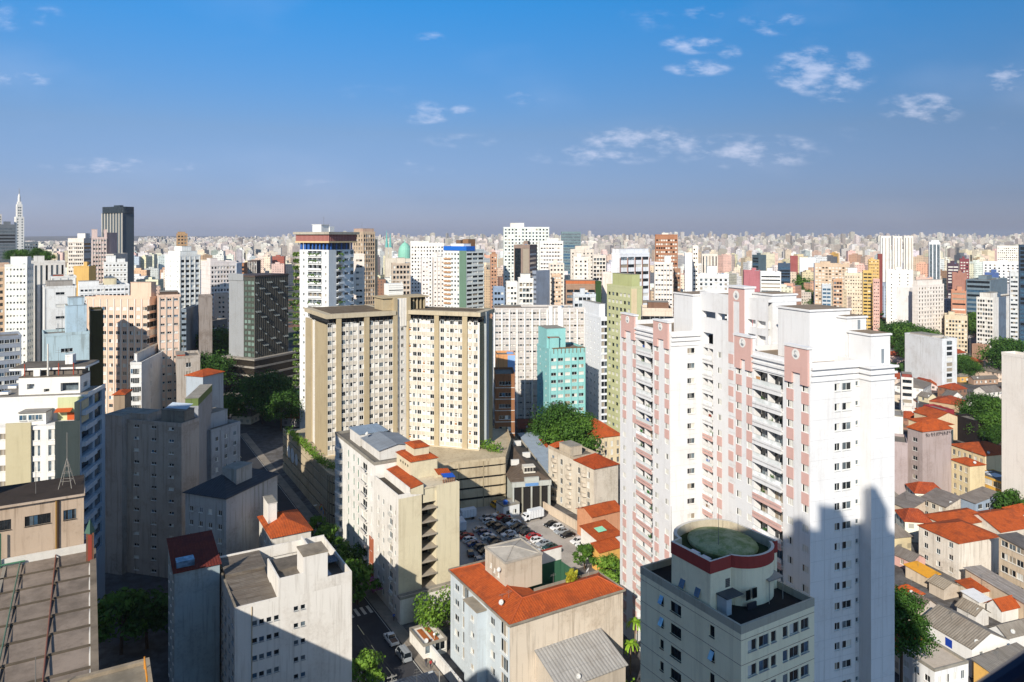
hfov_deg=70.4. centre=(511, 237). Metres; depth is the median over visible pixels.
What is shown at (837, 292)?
apartment block
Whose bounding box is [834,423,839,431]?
window
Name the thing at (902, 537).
building
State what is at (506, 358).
apartment block
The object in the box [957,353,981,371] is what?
tree
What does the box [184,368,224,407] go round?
house
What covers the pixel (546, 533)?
parking lot
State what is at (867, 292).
apartment block
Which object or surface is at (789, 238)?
city tower
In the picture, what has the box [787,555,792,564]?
window
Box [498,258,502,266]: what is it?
city tower
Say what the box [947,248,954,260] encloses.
city tower
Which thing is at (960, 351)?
building
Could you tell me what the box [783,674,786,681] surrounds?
window
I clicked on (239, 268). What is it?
office block
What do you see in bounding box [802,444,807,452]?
window
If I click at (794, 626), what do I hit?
window
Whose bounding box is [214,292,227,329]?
apartment block
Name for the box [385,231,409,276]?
cathedral
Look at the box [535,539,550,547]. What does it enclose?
parked car
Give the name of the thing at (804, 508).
window
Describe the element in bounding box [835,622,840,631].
window
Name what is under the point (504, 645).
window
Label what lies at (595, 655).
shed
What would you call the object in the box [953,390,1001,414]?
tree
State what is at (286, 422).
building
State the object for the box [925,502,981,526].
house
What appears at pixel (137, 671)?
apartment block
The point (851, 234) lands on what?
city tower
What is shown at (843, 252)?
city tower
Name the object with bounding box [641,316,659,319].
window
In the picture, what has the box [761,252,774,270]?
city tower
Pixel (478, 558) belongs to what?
parked car
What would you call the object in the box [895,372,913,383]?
building
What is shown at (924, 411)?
house
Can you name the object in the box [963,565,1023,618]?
warehouse
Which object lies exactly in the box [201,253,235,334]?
apartment block
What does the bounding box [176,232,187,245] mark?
apartment tower
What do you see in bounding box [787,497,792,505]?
window
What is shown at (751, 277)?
apartment block
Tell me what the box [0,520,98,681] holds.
industrial building
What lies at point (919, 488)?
building
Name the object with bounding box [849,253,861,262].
city tower
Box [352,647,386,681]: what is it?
street tree
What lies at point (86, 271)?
apartment block
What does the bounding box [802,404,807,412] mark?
window
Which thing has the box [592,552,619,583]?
street tree
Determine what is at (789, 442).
window
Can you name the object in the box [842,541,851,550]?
window
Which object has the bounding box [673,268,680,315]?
apartment block
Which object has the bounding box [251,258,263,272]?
city tower
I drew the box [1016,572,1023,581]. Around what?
window
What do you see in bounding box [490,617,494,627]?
window
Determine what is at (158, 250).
city tower
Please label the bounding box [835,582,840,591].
window
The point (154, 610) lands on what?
street tree
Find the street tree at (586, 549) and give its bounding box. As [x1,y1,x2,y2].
[572,543,596,568]
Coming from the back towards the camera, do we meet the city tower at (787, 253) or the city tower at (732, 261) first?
the city tower at (787, 253)
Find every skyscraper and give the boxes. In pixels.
[14,191,23,249]
[101,205,133,294]
[561,232,580,273]
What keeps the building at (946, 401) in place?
on the ground
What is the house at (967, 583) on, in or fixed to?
on the ground
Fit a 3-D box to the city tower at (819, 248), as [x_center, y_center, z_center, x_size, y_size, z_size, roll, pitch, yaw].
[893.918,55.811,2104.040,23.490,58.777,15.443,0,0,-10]
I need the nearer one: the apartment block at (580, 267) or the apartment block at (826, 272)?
the apartment block at (580, 267)
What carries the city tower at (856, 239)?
on the ground
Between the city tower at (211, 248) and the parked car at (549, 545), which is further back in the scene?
the city tower at (211, 248)
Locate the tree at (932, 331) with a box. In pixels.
[916,328,941,334]
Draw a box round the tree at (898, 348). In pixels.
[890,334,904,358]
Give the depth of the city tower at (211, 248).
2129.34 m
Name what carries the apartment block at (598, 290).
on the ground
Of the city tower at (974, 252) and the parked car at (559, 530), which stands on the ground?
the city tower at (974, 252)
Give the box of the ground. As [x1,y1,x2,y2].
[24,235,1018,681]
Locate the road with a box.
[227,418,423,681]
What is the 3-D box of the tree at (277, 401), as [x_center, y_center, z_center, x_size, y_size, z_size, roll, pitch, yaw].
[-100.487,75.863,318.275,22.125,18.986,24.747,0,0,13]
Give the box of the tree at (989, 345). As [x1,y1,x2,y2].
[973,335,1023,367]
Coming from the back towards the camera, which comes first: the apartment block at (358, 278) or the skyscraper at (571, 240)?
the skyscraper at (571, 240)
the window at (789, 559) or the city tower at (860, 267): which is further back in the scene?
the city tower at (860, 267)
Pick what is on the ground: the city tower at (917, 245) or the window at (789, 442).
the city tower at (917, 245)
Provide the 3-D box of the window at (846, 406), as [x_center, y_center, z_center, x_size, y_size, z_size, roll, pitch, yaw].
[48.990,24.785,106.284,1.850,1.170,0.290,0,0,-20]
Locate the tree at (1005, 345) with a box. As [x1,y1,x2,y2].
[982,339,1023,369]
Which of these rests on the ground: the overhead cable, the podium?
the podium
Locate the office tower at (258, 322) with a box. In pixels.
[222,273,299,392]
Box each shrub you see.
[478,438,502,453]
[565,568,577,582]
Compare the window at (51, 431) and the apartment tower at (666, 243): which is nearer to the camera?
the window at (51, 431)
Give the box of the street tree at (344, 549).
[335,540,366,562]
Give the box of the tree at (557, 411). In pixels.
[527,400,583,443]
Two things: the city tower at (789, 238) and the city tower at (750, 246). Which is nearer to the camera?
the city tower at (750, 246)
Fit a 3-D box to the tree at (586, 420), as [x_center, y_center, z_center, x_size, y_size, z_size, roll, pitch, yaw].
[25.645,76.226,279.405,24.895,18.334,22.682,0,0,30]
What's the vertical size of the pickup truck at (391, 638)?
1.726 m
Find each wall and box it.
[430,645,462,681]
[543,502,576,530]
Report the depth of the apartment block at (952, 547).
183.63 m
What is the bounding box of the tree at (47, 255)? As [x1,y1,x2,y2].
[38,251,56,259]
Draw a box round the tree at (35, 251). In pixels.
[28,247,46,257]
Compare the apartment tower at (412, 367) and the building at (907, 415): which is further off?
the building at (907, 415)
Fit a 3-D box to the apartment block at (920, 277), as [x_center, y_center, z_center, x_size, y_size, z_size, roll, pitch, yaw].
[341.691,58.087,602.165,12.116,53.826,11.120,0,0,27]
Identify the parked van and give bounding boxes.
[395,644,411,662]
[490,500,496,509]
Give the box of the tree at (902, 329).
[886,322,923,344]
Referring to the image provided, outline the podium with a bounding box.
[283,426,510,524]
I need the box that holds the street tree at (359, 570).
[345,558,382,604]
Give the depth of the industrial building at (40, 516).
108.74 m
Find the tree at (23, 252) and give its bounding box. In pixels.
[11,249,32,258]
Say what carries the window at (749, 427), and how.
in the apartment tower at (779, 424)
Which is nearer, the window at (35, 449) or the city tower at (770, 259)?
the window at (35, 449)
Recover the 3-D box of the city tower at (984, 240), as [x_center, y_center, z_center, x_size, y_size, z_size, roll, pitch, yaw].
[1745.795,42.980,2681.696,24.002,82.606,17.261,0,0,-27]
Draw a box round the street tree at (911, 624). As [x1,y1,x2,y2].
[895,583,941,681]
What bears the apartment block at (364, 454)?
on the ground
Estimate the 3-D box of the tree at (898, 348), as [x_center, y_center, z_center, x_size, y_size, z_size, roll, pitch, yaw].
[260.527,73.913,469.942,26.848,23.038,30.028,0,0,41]
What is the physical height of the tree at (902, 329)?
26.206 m
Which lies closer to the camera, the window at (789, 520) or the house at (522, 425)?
the window at (789, 520)
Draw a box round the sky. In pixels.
[0,0,1023,237]
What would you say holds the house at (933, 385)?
on the ground
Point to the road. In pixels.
(373, 627)
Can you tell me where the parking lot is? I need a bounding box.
[459,506,591,568]
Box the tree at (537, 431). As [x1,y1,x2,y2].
[523,418,558,439]
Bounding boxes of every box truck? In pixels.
[459,506,476,518]
[459,516,466,531]
[522,506,543,521]
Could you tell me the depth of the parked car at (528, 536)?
204.62 m
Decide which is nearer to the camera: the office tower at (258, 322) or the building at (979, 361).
the office tower at (258, 322)
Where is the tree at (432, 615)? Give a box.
[412,584,450,635]
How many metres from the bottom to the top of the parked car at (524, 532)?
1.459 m
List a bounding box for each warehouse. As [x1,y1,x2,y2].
[506,435,551,512]
[517,432,548,476]
[895,490,926,521]
[921,487,962,513]
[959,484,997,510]
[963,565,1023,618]
[985,469,1001,491]
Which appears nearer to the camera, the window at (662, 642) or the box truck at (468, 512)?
the window at (662, 642)
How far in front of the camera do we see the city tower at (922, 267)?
1018.93 m
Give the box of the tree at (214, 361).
[200,351,239,384]
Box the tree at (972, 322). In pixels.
[966,311,976,336]
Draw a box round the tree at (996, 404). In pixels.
[969,398,1001,415]
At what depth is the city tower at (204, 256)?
1326.13 m
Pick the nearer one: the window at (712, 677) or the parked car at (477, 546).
the window at (712, 677)
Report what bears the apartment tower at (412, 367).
on the podium
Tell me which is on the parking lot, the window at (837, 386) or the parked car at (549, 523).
the parked car at (549, 523)
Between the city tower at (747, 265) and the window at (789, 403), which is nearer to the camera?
the window at (789, 403)
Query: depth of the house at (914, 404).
351.59 m
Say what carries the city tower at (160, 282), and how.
on the ground
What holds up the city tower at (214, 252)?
on the ground
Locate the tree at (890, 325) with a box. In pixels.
[875,319,913,345]
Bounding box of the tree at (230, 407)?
[223,392,248,418]
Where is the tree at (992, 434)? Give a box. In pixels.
[977,423,1001,443]
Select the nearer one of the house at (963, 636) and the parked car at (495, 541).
the house at (963, 636)
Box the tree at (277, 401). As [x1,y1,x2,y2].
[248,387,303,430]
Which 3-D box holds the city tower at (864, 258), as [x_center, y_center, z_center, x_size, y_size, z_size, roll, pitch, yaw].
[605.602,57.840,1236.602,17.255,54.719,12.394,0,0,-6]
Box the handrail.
[976,650,1023,681]
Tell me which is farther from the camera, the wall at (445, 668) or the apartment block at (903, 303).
the apartment block at (903, 303)
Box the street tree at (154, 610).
[119,585,167,649]
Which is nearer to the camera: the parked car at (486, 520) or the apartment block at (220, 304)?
the parked car at (486, 520)
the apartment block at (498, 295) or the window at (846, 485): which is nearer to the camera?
the window at (846, 485)
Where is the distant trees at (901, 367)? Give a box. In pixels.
[288,290,904,371]
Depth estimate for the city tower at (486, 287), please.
875.48 m
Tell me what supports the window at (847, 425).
in the apartment tower at (779, 424)
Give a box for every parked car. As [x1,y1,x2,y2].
[459,532,474,538]
[462,535,476,542]
[466,539,482,547]
[467,549,473,556]
[472,525,487,532]
[473,543,486,550]
[474,555,482,561]
[477,528,491,535]
[478,547,484,554]
[479,513,492,520]
[480,532,495,539]
[482,517,495,523]
[486,520,500,527]
[487,535,501,542]
[489,539,503,544]
[492,523,505,529]
[496,513,510,520]
[496,526,509,533]
[501,516,514,522]
[501,529,516,536]
[505,533,519,539]
[506,518,521,525]
[510,522,524,529]
[515,525,528,532]
[520,529,535,536]
[525,532,541,539]
[530,536,544,543]
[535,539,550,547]
[541,542,556,549]
[543,520,558,527]
[550,523,563,530]
[553,527,569,534]
[559,530,575,538]
[570,536,580,544]
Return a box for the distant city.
[24,231,1023,410]
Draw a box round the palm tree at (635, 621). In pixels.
[625,617,639,654]
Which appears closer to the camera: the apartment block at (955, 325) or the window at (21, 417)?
the window at (21, 417)
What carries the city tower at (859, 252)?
on the ground
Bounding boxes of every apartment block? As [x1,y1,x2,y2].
[0,327,21,391]
[0,344,105,602]
[35,656,152,681]
[42,279,76,329]
[42,296,89,370]
[50,274,75,284]
[73,262,95,295]
[78,278,129,302]
[85,281,156,413]
[89,307,103,385]
[103,255,127,282]
[105,402,199,577]
[106,253,127,261]
[130,343,162,408]
[157,290,180,407]
[166,530,221,681]
[175,344,199,402]
[182,461,279,555]
[198,294,211,355]
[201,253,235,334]
[208,407,239,479]
[212,318,226,353]
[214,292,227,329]
[220,535,351,681]
[242,262,247,273]
[335,423,409,576]
[354,253,364,304]
[374,440,458,618]
[448,537,625,681]
[493,286,504,304]
[494,353,514,438]
[495,351,514,371]
[506,277,517,304]
[518,272,533,304]
[532,270,549,304]
[537,325,585,443]
[548,440,618,513]
[549,259,563,304]
[551,274,560,304]
[565,280,595,304]
[570,246,593,279]
[573,253,587,279]
[573,288,595,306]
[583,300,606,424]
[592,252,605,302]
[595,281,600,302]
[602,272,611,316]
[640,507,814,681]
[641,300,673,319]
[654,255,672,315]
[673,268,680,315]
[698,266,728,320]
[743,267,760,325]
[760,268,780,291]
[790,256,797,274]
[799,257,815,272]
[814,259,848,304]
[821,284,830,305]
[832,273,842,306]
[844,267,862,314]
[862,270,871,329]
[873,278,879,330]
[877,254,882,318]
[886,266,912,323]
[895,433,907,494]
[896,287,911,322]
[900,371,912,411]
[905,332,956,388]
[906,419,952,492]
[912,279,943,334]
[915,275,932,279]
[917,518,998,579]
[944,307,967,352]
[951,286,965,313]
[951,433,1001,471]
[952,270,966,289]
[972,343,989,366]
[976,291,1018,359]
[983,260,1018,282]
[996,532,1023,588]
[997,246,1018,261]
[1001,351,1023,500]
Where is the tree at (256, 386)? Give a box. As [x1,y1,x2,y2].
[225,368,299,423]
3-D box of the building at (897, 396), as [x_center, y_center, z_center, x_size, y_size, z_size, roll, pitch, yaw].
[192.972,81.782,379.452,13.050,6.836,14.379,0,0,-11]
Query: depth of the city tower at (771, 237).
3713.46 m
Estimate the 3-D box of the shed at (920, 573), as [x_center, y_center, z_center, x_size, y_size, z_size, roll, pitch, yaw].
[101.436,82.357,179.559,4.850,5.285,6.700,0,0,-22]
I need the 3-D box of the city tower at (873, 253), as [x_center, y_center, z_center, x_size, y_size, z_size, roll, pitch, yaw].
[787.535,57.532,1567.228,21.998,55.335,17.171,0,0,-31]
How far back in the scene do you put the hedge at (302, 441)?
238.08 m
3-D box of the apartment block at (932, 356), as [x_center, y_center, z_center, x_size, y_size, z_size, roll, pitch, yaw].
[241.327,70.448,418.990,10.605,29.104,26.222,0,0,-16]
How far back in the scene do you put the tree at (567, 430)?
265.19 m
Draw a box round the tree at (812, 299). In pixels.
[802,289,813,304]
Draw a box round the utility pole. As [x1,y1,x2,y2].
[913,658,918,681]
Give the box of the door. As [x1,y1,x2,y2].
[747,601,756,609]
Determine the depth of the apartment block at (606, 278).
399.85 m
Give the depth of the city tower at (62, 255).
1536.20 m
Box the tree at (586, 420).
[546,409,602,440]
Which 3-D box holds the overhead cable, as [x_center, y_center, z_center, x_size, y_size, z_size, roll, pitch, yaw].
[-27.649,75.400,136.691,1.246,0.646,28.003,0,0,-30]
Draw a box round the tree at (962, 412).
[955,405,980,415]
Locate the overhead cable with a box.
[352,614,393,675]
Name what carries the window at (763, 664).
in the apartment block at (719, 602)
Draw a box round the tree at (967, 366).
[957,359,985,375]
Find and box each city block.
[734,266,740,271]
[801,290,811,304]
[944,296,950,312]
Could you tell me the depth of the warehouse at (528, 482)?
226.23 m
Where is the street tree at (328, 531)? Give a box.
[313,523,343,547]
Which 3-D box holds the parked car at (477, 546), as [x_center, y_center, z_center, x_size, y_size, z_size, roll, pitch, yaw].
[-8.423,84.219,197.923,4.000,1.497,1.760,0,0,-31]
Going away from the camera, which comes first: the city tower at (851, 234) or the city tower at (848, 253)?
the city tower at (848, 253)
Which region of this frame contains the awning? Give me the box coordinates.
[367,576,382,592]
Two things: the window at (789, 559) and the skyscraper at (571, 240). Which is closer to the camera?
the window at (789, 559)
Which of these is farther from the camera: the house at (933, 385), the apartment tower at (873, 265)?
the apartment tower at (873, 265)
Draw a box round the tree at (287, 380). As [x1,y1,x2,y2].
[276,375,299,414]
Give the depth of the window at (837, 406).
105.83 m
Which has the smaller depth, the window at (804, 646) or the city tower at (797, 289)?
the window at (804, 646)
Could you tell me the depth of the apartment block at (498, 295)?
380.23 m
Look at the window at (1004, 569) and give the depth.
175.55 m
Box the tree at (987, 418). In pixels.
[966,411,1001,442]
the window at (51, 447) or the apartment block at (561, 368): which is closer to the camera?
the window at (51, 447)
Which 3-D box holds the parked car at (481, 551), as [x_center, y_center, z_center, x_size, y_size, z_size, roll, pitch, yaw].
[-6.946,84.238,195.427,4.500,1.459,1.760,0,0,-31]
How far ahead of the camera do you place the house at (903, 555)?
186.56 m
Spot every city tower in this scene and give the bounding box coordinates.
[54,251,64,260]
[64,251,67,261]
[134,255,140,267]
[134,268,149,276]
[134,274,147,281]
[136,277,163,290]
[138,251,148,255]
[141,255,151,269]
[145,267,158,278]
[149,253,156,267]
[155,248,162,253]
[156,285,159,295]
[158,254,164,278]
[198,249,208,253]
[201,254,211,259]
[208,246,216,254]
[211,249,219,257]
[213,254,225,259]
[218,243,225,249]
[223,249,231,259]
[227,253,233,260]
[237,249,241,261]
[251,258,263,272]
[254,243,260,254]
[263,255,271,270]
[266,245,274,250]
[266,251,277,255]
[271,262,283,272]
[272,255,284,272]
[273,247,281,255]
[278,245,286,256]
[378,277,385,321]
[383,254,388,277]
[385,275,390,282]
[425,236,430,242]
[484,267,489,307]
[497,268,502,285]
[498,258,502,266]
[498,274,502,285]
[592,246,598,254]
[597,244,604,251]
[605,245,613,253]
[606,254,611,262]
[607,262,611,271]
[615,237,622,244]
[638,238,644,244]
[650,271,653,282]
[650,288,653,299]
[678,255,683,263]
[680,275,683,288]
[714,241,721,248]
[718,239,726,245]
[718,248,726,254]
[718,254,730,272]
[725,239,733,242]
[725,243,733,247]
[725,272,736,284]
[726,247,733,252]
[726,253,734,270]
[736,237,742,246]
[736,249,741,261]
[741,257,751,284]
[742,250,745,257]
[743,261,751,269]
[746,250,752,257]
[748,244,753,250]
[751,240,759,245]
[755,245,765,249]
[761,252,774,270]
[768,235,774,240]
[772,252,777,264]
[775,248,782,259]
[781,284,792,292]
[784,244,792,248]
[784,249,790,258]
[784,283,800,304]
[786,235,791,244]
[790,248,798,253]
[790,272,795,282]
[798,238,803,243]
[800,270,813,282]
[801,250,809,257]
[802,244,810,249]
[804,280,813,291]
[810,255,826,262]
[812,250,820,255]
[815,246,823,254]
[823,255,836,262]
[826,244,833,250]
[828,237,834,244]
[830,252,838,262]
[831,287,846,307]
[834,244,842,251]
[840,248,850,256]
[846,250,855,260]
[849,231,854,239]
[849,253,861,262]
[852,249,862,255]
[854,235,858,244]
[856,263,867,271]
[861,246,871,255]
[861,255,874,264]
[870,251,879,255]
[913,243,921,250]
[913,250,918,256]
[913,255,927,270]
[916,262,927,276]
[919,247,927,254]
[920,240,928,246]
[937,232,941,240]
[940,257,943,269]
[940,269,946,277]
[940,276,946,297]
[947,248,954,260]
[955,243,964,246]
[959,249,971,260]
[965,242,971,249]
[969,260,982,277]
[972,250,981,260]
[980,238,988,244]
[981,249,994,260]
[986,246,996,249]
[1004,241,1013,245]
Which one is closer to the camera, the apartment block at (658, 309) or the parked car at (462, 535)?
the parked car at (462, 535)
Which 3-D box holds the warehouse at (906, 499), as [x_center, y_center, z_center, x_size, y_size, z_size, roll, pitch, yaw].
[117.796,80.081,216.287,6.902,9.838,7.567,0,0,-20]
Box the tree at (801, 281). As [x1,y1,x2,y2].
[792,277,812,286]
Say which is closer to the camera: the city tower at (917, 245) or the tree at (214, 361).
the tree at (214, 361)
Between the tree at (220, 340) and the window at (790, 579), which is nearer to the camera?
the window at (790, 579)
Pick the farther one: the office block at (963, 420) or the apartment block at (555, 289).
the apartment block at (555, 289)
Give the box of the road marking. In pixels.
[240,435,421,679]
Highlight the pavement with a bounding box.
[240,433,447,681]
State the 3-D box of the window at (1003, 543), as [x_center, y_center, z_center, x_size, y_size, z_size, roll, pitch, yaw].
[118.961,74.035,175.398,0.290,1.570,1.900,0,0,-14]
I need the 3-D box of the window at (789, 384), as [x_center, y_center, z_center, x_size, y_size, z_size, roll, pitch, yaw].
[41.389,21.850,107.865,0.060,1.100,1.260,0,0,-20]
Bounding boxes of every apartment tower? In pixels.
[0,267,4,331]
[4,254,33,375]
[165,246,200,336]
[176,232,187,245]
[292,224,359,427]
[304,283,494,456]
[410,237,443,306]
[421,258,428,305]
[432,248,443,306]
[443,239,483,307]
[490,252,496,317]
[503,223,548,304]
[539,238,562,269]
[607,273,642,432]
[620,285,898,681]
[655,233,677,267]
[684,253,691,290]
[692,245,697,290]
[701,254,717,272]
[868,257,878,325]
[880,236,890,281]
[892,236,901,268]
[903,236,912,269]
[928,240,939,278]
[1009,271,1018,340]
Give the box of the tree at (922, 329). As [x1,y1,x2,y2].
[894,325,941,344]
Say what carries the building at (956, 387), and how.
on the ground
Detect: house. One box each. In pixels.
[112,389,132,410]
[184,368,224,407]
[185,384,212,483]
[257,495,312,547]
[394,669,438,681]
[397,581,450,624]
[409,622,446,658]
[496,497,519,516]
[517,419,535,432]
[575,497,619,535]
[579,519,619,559]
[585,418,619,463]
[590,537,619,571]
[895,409,902,433]
[895,545,927,568]
[896,577,925,595]
[899,400,916,412]
[899,640,968,681]
[909,416,954,443]
[911,590,936,615]
[913,406,956,439]
[917,391,936,402]
[924,604,1008,677]
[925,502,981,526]
[927,379,936,389]
[941,386,962,397]
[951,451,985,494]
[954,597,990,625]
[955,574,989,596]
[957,373,969,381]
[968,375,998,384]
[971,642,1023,681]
[973,385,1001,396]
[973,508,1023,534]
[984,595,1020,622]
[987,618,1023,646]
[1001,503,1023,515]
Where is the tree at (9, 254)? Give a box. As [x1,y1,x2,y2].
[1,249,18,259]
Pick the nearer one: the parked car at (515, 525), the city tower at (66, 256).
the parked car at (515, 525)
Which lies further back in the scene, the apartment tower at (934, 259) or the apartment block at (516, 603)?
the apartment tower at (934, 259)
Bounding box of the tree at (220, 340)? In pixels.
[181,325,228,357]
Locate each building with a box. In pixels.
[0,458,84,558]
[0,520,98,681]
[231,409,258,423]
[282,411,299,426]
[890,351,904,363]
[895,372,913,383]
[895,378,931,398]
[895,391,899,402]
[895,508,931,542]
[895,523,912,550]
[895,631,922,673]
[902,411,913,429]
[906,481,940,496]
[929,395,964,412]
[937,383,967,396]
[957,349,965,354]
[968,337,976,343]
[971,357,983,366]
[973,366,1001,381]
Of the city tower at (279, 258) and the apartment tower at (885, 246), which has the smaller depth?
the apartment tower at (885, 246)
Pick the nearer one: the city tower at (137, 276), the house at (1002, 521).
the house at (1002, 521)
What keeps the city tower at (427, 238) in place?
on the ground
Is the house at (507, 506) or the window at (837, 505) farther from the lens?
the house at (507, 506)
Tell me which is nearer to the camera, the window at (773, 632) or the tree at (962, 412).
the window at (773, 632)
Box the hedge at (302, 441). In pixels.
[284,425,334,469]
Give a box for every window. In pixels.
[0,434,4,439]
[0,519,11,531]
[19,415,26,420]
[24,513,50,527]
[28,415,35,420]
[32,430,39,440]
[32,446,39,456]
[32,461,39,472]
[32,477,39,481]
[34,414,41,420]
[49,429,54,439]
[49,445,54,455]
[49,461,54,471]
[63,509,76,520]
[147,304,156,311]
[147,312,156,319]
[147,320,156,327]
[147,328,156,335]
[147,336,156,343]
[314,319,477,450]
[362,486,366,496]
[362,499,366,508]
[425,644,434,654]
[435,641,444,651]
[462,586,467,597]
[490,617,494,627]
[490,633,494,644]
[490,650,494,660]
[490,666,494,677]
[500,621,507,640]
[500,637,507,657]
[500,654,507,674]
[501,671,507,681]
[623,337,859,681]
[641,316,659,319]
[659,640,663,650]
[659,662,663,672]
[660,316,673,318]
[670,601,680,617]
[670,623,680,640]
[670,645,680,662]
[670,668,680,681]
[709,625,714,638]
[710,648,714,662]
[710,672,714,681]
[746,589,750,600]
[747,387,751,394]
[747,405,751,412]
[747,423,751,431]
[747,441,751,449]
[747,459,751,467]
[747,477,751,485]
[747,495,751,503]
[747,513,751,521]
[748,638,757,653]
[748,663,757,678]
[752,587,756,598]
[759,633,769,648]
[759,658,769,673]
[771,631,776,643]
[771,655,776,667]
[783,626,788,638]
[783,650,788,662]
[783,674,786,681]
[787,381,792,388]
[787,399,792,407]
[787,419,792,427]
[787,438,792,446]
[787,458,792,466]
[787,477,792,486]
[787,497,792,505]
[787,516,792,525]
[787,535,792,544]
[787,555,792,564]
[787,574,792,584]
[789,621,799,635]
[789,645,798,659]
[790,669,799,681]
[801,617,809,631]
[801,641,809,654]
[801,664,808,678]
[802,385,807,392]
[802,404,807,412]
[802,424,807,432]
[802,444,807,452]
[802,464,807,472]
[802,484,807,492]
[802,504,807,513]
[802,524,807,533]
[802,544,807,553]
[802,564,807,573]
[802,584,807,593]
[834,383,840,391]
[834,403,839,411]
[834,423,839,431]
[834,443,839,451]
[834,463,840,471]
[834,483,840,491]
[834,503,840,511]
[834,523,840,531]
[834,543,840,551]
[834,562,840,571]
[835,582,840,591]
[835,602,840,611]
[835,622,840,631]
[835,642,840,651]
[835,662,840,671]
[842,422,851,430]
[842,442,851,450]
[842,461,851,470]
[842,481,850,490]
[842,501,851,510]
[842,521,851,530]
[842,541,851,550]
[842,560,851,569]
[842,580,851,589]
[842,600,851,609]
[842,620,851,629]
[842,639,851,649]
[842,659,851,669]
[843,382,851,390]
[843,402,850,410]
[903,660,908,669]
[924,674,929,681]
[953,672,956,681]
[985,478,991,485]
[992,481,1001,489]
[1001,540,1007,548]
[1001,552,1007,561]
[1001,565,1007,573]
[1008,556,1015,564]
[1008,569,1015,577]
[1009,543,1015,551]
[1016,547,1023,555]
[1016,559,1023,568]
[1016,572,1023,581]
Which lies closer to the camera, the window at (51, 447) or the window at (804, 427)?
the window at (804, 427)
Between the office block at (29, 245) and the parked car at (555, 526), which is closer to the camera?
the parked car at (555, 526)
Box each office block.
[0,221,15,263]
[24,242,37,260]
[31,256,64,360]
[68,233,90,274]
[92,229,106,282]
[107,233,116,253]
[181,304,197,350]
[236,262,241,273]
[248,260,260,273]
[353,228,374,305]
[375,239,377,295]
[391,257,410,293]
[493,297,584,418]
[514,241,536,281]
[611,248,649,304]
[752,253,765,270]
[778,262,789,283]
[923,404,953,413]
[947,261,958,297]
[954,414,988,441]
[959,256,968,278]
[966,275,1006,334]
[984,269,998,277]
[1018,244,1023,343]
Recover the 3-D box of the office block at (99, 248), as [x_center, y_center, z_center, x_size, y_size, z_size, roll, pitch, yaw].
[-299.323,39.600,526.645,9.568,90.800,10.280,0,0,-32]
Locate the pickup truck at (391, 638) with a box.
[383,632,398,646]
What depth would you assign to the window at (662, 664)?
99.10 m
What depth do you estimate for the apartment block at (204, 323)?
401.58 m
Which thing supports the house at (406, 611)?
on the ground
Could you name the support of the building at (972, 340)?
on the ground
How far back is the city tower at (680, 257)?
1267.29 m
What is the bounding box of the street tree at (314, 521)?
[309,515,327,533]
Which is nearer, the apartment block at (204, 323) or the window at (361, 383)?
the window at (361, 383)
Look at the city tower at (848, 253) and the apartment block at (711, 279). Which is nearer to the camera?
the apartment block at (711, 279)
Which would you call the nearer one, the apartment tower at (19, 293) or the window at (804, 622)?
the window at (804, 622)
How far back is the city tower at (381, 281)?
726.42 m
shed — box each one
[534,628,627,681]
[903,559,941,587]
[927,567,960,599]
[960,588,990,609]
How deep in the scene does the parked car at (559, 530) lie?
208.08 m
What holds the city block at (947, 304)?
on the ground
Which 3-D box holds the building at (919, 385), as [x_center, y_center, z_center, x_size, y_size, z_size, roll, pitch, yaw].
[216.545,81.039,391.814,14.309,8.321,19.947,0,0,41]
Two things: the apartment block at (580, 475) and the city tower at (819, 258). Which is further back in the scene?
the city tower at (819, 258)
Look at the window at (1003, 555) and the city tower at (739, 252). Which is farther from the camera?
the city tower at (739, 252)
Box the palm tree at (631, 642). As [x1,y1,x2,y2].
[623,639,639,674]
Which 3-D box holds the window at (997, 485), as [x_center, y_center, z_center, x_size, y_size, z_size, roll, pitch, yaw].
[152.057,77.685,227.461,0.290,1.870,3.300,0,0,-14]
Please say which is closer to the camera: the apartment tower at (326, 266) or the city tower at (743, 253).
the apartment tower at (326, 266)
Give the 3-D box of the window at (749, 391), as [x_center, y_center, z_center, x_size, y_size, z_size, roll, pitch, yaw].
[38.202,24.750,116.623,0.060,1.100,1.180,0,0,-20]
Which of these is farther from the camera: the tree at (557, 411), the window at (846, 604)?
the tree at (557, 411)
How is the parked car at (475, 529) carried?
on the parking lot
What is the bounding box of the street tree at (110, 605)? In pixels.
[97,587,150,654]
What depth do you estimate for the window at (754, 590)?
93.28 m
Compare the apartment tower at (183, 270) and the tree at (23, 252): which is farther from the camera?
the tree at (23, 252)
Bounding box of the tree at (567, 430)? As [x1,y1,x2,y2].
[536,416,602,451]
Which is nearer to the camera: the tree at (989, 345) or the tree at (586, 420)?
the tree at (586, 420)
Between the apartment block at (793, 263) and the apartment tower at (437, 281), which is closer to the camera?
the apartment tower at (437, 281)
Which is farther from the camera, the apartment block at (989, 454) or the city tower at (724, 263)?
the city tower at (724, 263)
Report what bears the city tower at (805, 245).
on the ground
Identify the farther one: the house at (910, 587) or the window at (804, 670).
the house at (910, 587)
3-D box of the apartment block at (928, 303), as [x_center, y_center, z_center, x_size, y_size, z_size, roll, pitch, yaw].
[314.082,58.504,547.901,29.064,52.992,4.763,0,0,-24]
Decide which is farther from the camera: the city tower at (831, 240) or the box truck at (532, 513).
the city tower at (831, 240)
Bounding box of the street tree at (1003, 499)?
[990,488,1023,508]
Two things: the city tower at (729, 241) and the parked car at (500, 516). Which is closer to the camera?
the parked car at (500, 516)

